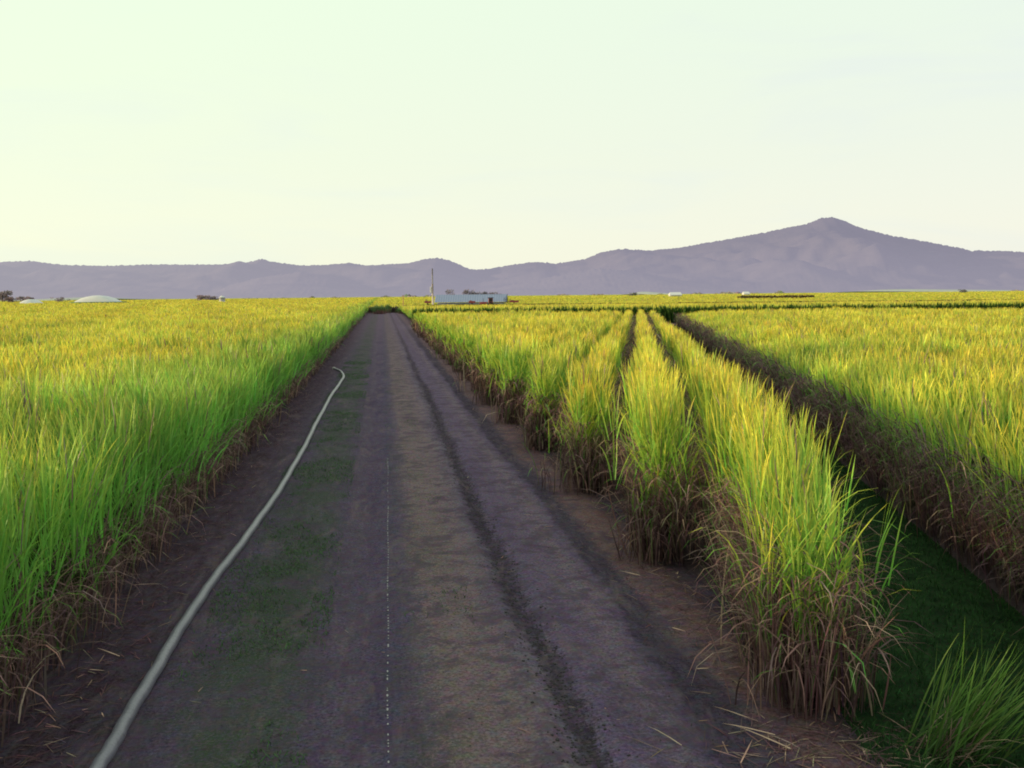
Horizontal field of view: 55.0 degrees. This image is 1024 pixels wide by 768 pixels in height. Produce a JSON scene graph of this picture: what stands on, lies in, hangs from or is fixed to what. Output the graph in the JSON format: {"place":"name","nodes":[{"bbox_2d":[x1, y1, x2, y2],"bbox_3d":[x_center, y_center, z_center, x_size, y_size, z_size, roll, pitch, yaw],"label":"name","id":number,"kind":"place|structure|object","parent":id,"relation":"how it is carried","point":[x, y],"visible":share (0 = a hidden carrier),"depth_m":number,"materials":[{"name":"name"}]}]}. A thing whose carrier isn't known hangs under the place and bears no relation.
{"place":"outdoors","nodes":[
{"label":"outdoors","id":0,"kind":"place"},
{"bbox_2d":[50,297,69,301],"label":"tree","id":1,"kind":"object","parent":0,"point":[60,300],"visible":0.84,"depth_m":756.85,"materials":[{"name":"grey plant"}]},
{"bbox_2d":[0,297,378,746],"bbox_3d":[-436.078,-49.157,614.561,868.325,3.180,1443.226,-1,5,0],"label":"sugarcane field","id":2,"kind":"structure","parent":0,"point":[127,427],"depth_m":17.41,"materials":[{"name":"plant"}]},
{"bbox_2d":[119,359,479,767],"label":"road grass","id":3,"kind":"structure","parent":0,"point":[302,548],"depth_m":14.16,"materials":[{"name":"green plant"}]},
{"bbox_2d":[0,313,884,767],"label":"dirt road","id":4,"kind":"structure","parent":0,"point":[336,691],"depth_m":12.30,"materials":[{"name":"brown soil"}]},
{"bbox_2d":[89,367,344,767],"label":"irrigation hose","id":5,"kind":"object","parent":4,"relation":"on","point":[104,757],"visible":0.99,"depth_m":12.07,"materials":[{"name":"grey plastic"}]},
{"bbox_2d":[370,304,388,313],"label":"tall weeds","id":6,"kind":"object","parent":4,"relation":"on","point":[377,309],"visible":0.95,"depth_m":223.39,"materials":[{"name":"plant"}]},
{"bbox_2d":[386,472,388,762],"bbox_3d":[-1.989,2.755,15.761,0.039,0.014,19.180,-1,5,-7],"label":"chalk line","id":7,"kind":"object","parent":4,"relation":"on","point":[388,638],"visible":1,"depth_m":11.72,"materials":[{"name":"white"}]},
{"bbox_2d":[61,385,805,767],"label":"soil clods","id":8,"kind":"object","parent":4,"relation":"on","point":[573,755],"visible":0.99,"depth_m":11.75,"materials":[{"name":"brown soil"}]},
{"bbox_2d":[177,268,816,298],"bbox_3d":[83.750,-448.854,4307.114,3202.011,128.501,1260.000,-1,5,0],"label":"front hills","id":9,"kind":"structure","parent":0,"point":[609,281],"depth_m":4142.51,"materials":[{"name":"stone"}]},
{"bbox_2d":[0,217,1023,299],"bbox_3d":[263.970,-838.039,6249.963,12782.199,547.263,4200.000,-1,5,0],"label":"hills","id":10,"kind":"structure","parent":0,"point":[830,254],"depth_m":5766.71,"materials":[{"name":"stone"}]},
{"bbox_2d":[0,291,1023,696],"bbox_3d":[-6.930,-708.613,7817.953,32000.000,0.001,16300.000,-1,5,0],"label":"ground","id":11,"kind":"structure","parent":0,"point":[696,569],"depth_m":16.46,"materials":[{"name":"brown soil"}]},
{"bbox_2d":[0,290,12,301],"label":"tree","id":12,"kind":"object","parent":11,"relation":"on","point":[4,294],"visible":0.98,"depth_m":694.62,"materials":[{"name":"grey plant"}]},
{"bbox_2d":[1,296,25,301],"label":"tree","id":13,"kind":"object","parent":11,"relation":"on","point":[18,298],"visible":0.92,"depth_m":695.23,"materials":[{"name":"grey plant"}]},
{"bbox_2d":[20,299,42,303],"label":"sheeted mound","id":14,"kind":"object","parent":11,"relation":"on","point":[34,301],"visible":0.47,"depth_m":514.28,"materials":[{"name":"white plastic"}]},
{"bbox_2d":[69,295,124,302],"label":"sheeted mound","id":15,"kind":"object","parent":11,"relation":"on","point":[98,299],"visible":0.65,"depth_m":473.82,"materials":[{"name":"white plastic"}]},
{"bbox_2d":[195,295,213,299],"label":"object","id":16,"kind":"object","parent":11,"relation":"on","point":[199,297],"visible":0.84,"depth_m":794.05,"materials":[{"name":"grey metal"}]},
{"bbox_2d":[206,295,218,299],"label":"building","id":17,"kind":"structure","parent":11,"relation":"on","point":[211,298],"depth_m":795.11,"materials":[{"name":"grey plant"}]},
{"bbox_2d":[219,296,224,301],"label":"water tank","id":18,"kind":"object","parent":11,"relation":"on","point":[221,298],"visible":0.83,"depth_m":477.06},
{"bbox_2d":[385,303,391,312],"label":"tall weeds","id":19,"kind":"object","parent":11,"relation":"on","point":[388,309],"visible":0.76,"depth_m":234.90,"materials":[{"name":"plant"}]},
{"bbox_2d":[409,312,428,329],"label":"cane row","id":20,"kind":"object","parent":11,"relation":"on","point":[413,319],"visible":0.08,"depth_m":118.22,"materials":[{"name":"green plant"}]},
{"bbox_2d":[412,310,431,331],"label":"cane row","id":21,"kind":"object","parent":11,"relation":"on","point":[416,319],"visible":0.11,"depth_m":112.71,"materials":[{"name":"green plant"}]},
{"bbox_2d":[412,310,447,333],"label":"cane row","id":22,"kind":"object","parent":11,"relation":"on","point":[439,312],"visible":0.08,"depth_m":107.50,"materials":[{"name":"green plant"}]},
{"bbox_2d":[430,268,433,304],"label":"utility pole","id":23,"kind":"object","parent":11,"relation":"on","point":[431,290],"visible":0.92,"depth_m":294.43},
{"bbox_2d":[415,310,461,334],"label":"cane row","id":24,"kind":"object","parent":11,"relation":"on","point":[441,314],"visible":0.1,"depth_m":102.57,"materials":[{"name":"green plant"}]},
{"bbox_2d":[416,309,473,337],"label":"cane row","id":25,"kind":"object","parent":11,"relation":"on","point":[459,312],"visible":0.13,"depth_m":96.69,"materials":[{"name":"green plant"}]},
{"bbox_2d":[416,310,479,339],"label":"cane row","id":26,"kind":"object","parent":11,"relation":"on","point":[424,321],"visible":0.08,"depth_m":91.27,"materials":[{"name":"green plant"}]},
{"bbox_2d":[446,289,454,294],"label":"tree","id":27,"kind":"object","parent":11,"relation":"on","point":[448,292],"visible":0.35,"depth_m":417.90,"materials":[{"name":"grey plant"}]},
{"bbox_2d":[422,311,495,342],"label":"cane row","id":28,"kind":"object","parent":11,"relation":"on","point":[438,318],"visible":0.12,"depth_m":92.03,"materials":[{"name":"green plant"}]},
{"bbox_2d":[423,309,508,345],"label":"cane row","id":29,"kind":"object","parent":11,"relation":"on","point":[437,320],"visible":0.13,"depth_m":82.19,"materials":[{"name":"green plant"}]},
{"bbox_2d":[462,289,473,294],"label":"tree","id":30,"kind":"object","parent":11,"relation":"on","point":[466,291],"visible":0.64,"depth_m":427.48,"materials":[{"name":"grey plant"}]},
{"bbox_2d":[434,294,507,303],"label":"farm shed","id":31,"kind":"structure","parent":11,"relation":"on","point":[478,299],"depth_m":301.17,"materials":[{"name":"metal"}]},
{"bbox_2d":[427,308,516,349],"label":"cane row","id":32,"kind":"object","parent":11,"relation":"on","point":[461,321],"visible":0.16,"depth_m":82.06,"materials":[{"name":"green plant"}]},
{"bbox_2d":[428,309,530,353],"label":"cane row","id":33,"kind":"object","parent":11,"relation":"on","point":[445,326],"visible":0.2,"depth_m":73.02,"materials":[{"name":"green plant"}]},
{"bbox_2d":[430,308,540,358],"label":"cane row","id":34,"kind":"object","parent":11,"relation":"on","point":[442,336],"visible":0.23,"depth_m":65.09,"materials":[{"name":"green plant"}]},
{"bbox_2d":[480,297,493,303],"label":"tractor","id":35,"kind":"object","parent":11,"relation":"on","point":[490,300],"visible":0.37,"depth_m":291.19,"materials":[{"name":"red paint"}]},
{"bbox_2d":[438,307,556,364],"bbox_3d":[0.463,-5.340,90.361,2.598,2.615,66.233,0,5,7],"label":"cane row","id":36,"kind":"object","parent":11,"relation":"on","point":[504,319],"visible":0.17,"depth_m":62.24,"materials":[{"name":"green plant"}]},
{"bbox_2d":[442,311,562,371],"bbox_3d":[1.861,-5.106,87.562,2.633,2.631,71.664,0,5,8],"label":"cane row","id":37,"kind":"object","parent":11,"relation":"on","point":[473,328],"visible":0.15,"depth_m":53.60,"materials":[{"name":"green plant"}]},
{"bbox_2d":[451,311,571,380],"bbox_3d":[2.929,-4.977,84.790,2.621,2.856,77.081,0,5,8],"label":"cane row","id":38,"kind":"object","parent":11,"relation":"on","point":[469,339],"visible":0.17,"depth_m":48.35,"materials":[{"name":"green plant"}]},
{"bbox_2d":[0,375,1023,767],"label":"straw litter","id":39,"kind":"object","parent":11,"relation":"on","point":[784,747],"visible":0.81,"depth_m":9.45,"materials":[{"name":"brown plant"}]},
{"bbox_2d":[453,310,589,391],"bbox_3d":[3.909,-4.706,82.224,2.587,2.763,82.656,0,5,7],"label":"cane row","id":40,"kind":"object","parent":11,"relation":"on","point":[487,337],"visible":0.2,"depth_m":43.94,"materials":[{"name":"green plant"}]},
{"bbox_2d":[460,309,599,405],"bbox_3d":[4.896,-4.505,79.445,2.467,2.849,88.009,0,5,8],"label":"cane row","id":41,"kind":"object","parent":11,"relation":"on","point":[490,362],"visible":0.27,"depth_m":37.40,"materials":[{"name":"green plant"}]},
{"bbox_2d":[480,308,611,424],"bbox_3d":[5.742,-4.300,76.695,2.559,2.924,93.482,0,5,7],"label":"cane row","id":42,"kind":"object","parent":11,"relation":"on","point":[517,364],"visible":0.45,"depth_m":32.08,"materials":[{"name":"green plant"}]},
{"bbox_2d":[506,310,622,450],"bbox_3d":[6.963,-4.078,74.141,2.413,2.921,99.112,0,5,7],"label":"cane row","id":43,"kind":"object","parent":11,"relation":"on","point":[551,368],"visible":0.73,"depth_m":26.74,"materials":[{"name":"green plant"}]},
{"bbox_2d":[526,309,636,495],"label":"cane row","id":44,"kind":"object","parent":11,"relation":"on","point":[595,374],"visible":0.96,"depth_m":20.88,"materials":[{"name":"green plant"}]},
{"bbox_2d":[168,290,1021,299],"bbox_3d":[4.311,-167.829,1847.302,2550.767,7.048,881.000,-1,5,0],"label":"tree belt","id":45,"kind":"object","parent":11,"relation":"on","point":[728,292],"visible":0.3,"depth_m":1749.28,"materials":[{"name":"grey plant"}]},
{"bbox_2d":[575,309,725,568],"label":"cane row","id":46,"kind":"object","parent":11,"relation":"on","point":[657,455],"visible":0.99,"depth_m":15.45,"materials":[{"name":"green plant"}]},
{"bbox_2d":[668,292,681,296],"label":"farm house","id":47,"kind":"structure","parent":11,"relation":"on","point":[670,294],"depth_m":698.88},
{"bbox_2d":[737,294,814,298],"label":"hedge","id":48,"kind":"object","parent":11,"relation":"on","point":[774,296],"visible":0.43,"depth_m":427.89,"materials":[{"name":"green plant"}]},
{"bbox_2d":[647,310,938,724],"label":"cane row","id":49,"kind":"object","parent":11,"relation":"on","point":[796,632],"visible":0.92,"depth_m":10.41,"materials":[{"name":"green plant"}]},
{"bbox_2d":[671,325,1023,767],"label":"grassy ditch","id":50,"kind":"object","parent":11,"relation":"on","point":[912,634],"visible":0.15,"depth_m":12.11,"materials":[{"name":"green plant"}]},
{"bbox_2d":[754,396,1023,767],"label":"ditch grass","id":51,"kind":"structure","parent":50,"relation":"on","point":[943,635],"depth_m":12.09,"materials":[{"name":"green plant"}]},
{"bbox_2d":[882,621,1023,767],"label":"grass tuft","id":52,"kind":"object","parent":50,"relation":"on","point":[957,739],"visible":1,"depth_m":8.81,"materials":[{"name":"plant"}]},
{"bbox_2d":[674,305,1023,635],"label":"sugarcane field","id":53,"kind":"structure","parent":11,"relation":"on","point":[929,403],"depth_m":22.59,"materials":[{"name":"plant"}]},
{"bbox_2d":[0,0,1023,269],"label":"sky","id":54,"kind":"structure","parent":0,"point":[471,134],"materials":[{"name":"white"}]},
{"bbox_2d":[15,289,1023,300],"bbox_3d":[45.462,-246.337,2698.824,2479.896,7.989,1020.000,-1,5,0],"label":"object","id":55,"kind":"structure","parent":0,"point":[897,290],"depth_m":2566.85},
{"bbox_2d":[367,291,1023,322],"bbox_3d":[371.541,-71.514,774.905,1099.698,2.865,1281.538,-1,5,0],"label":"sugarcane field","id":56,"kind":"structure","parent":0,"point":[666,306],"depth_m":251.16,"materials":[{"name":"plant"}]}
]}

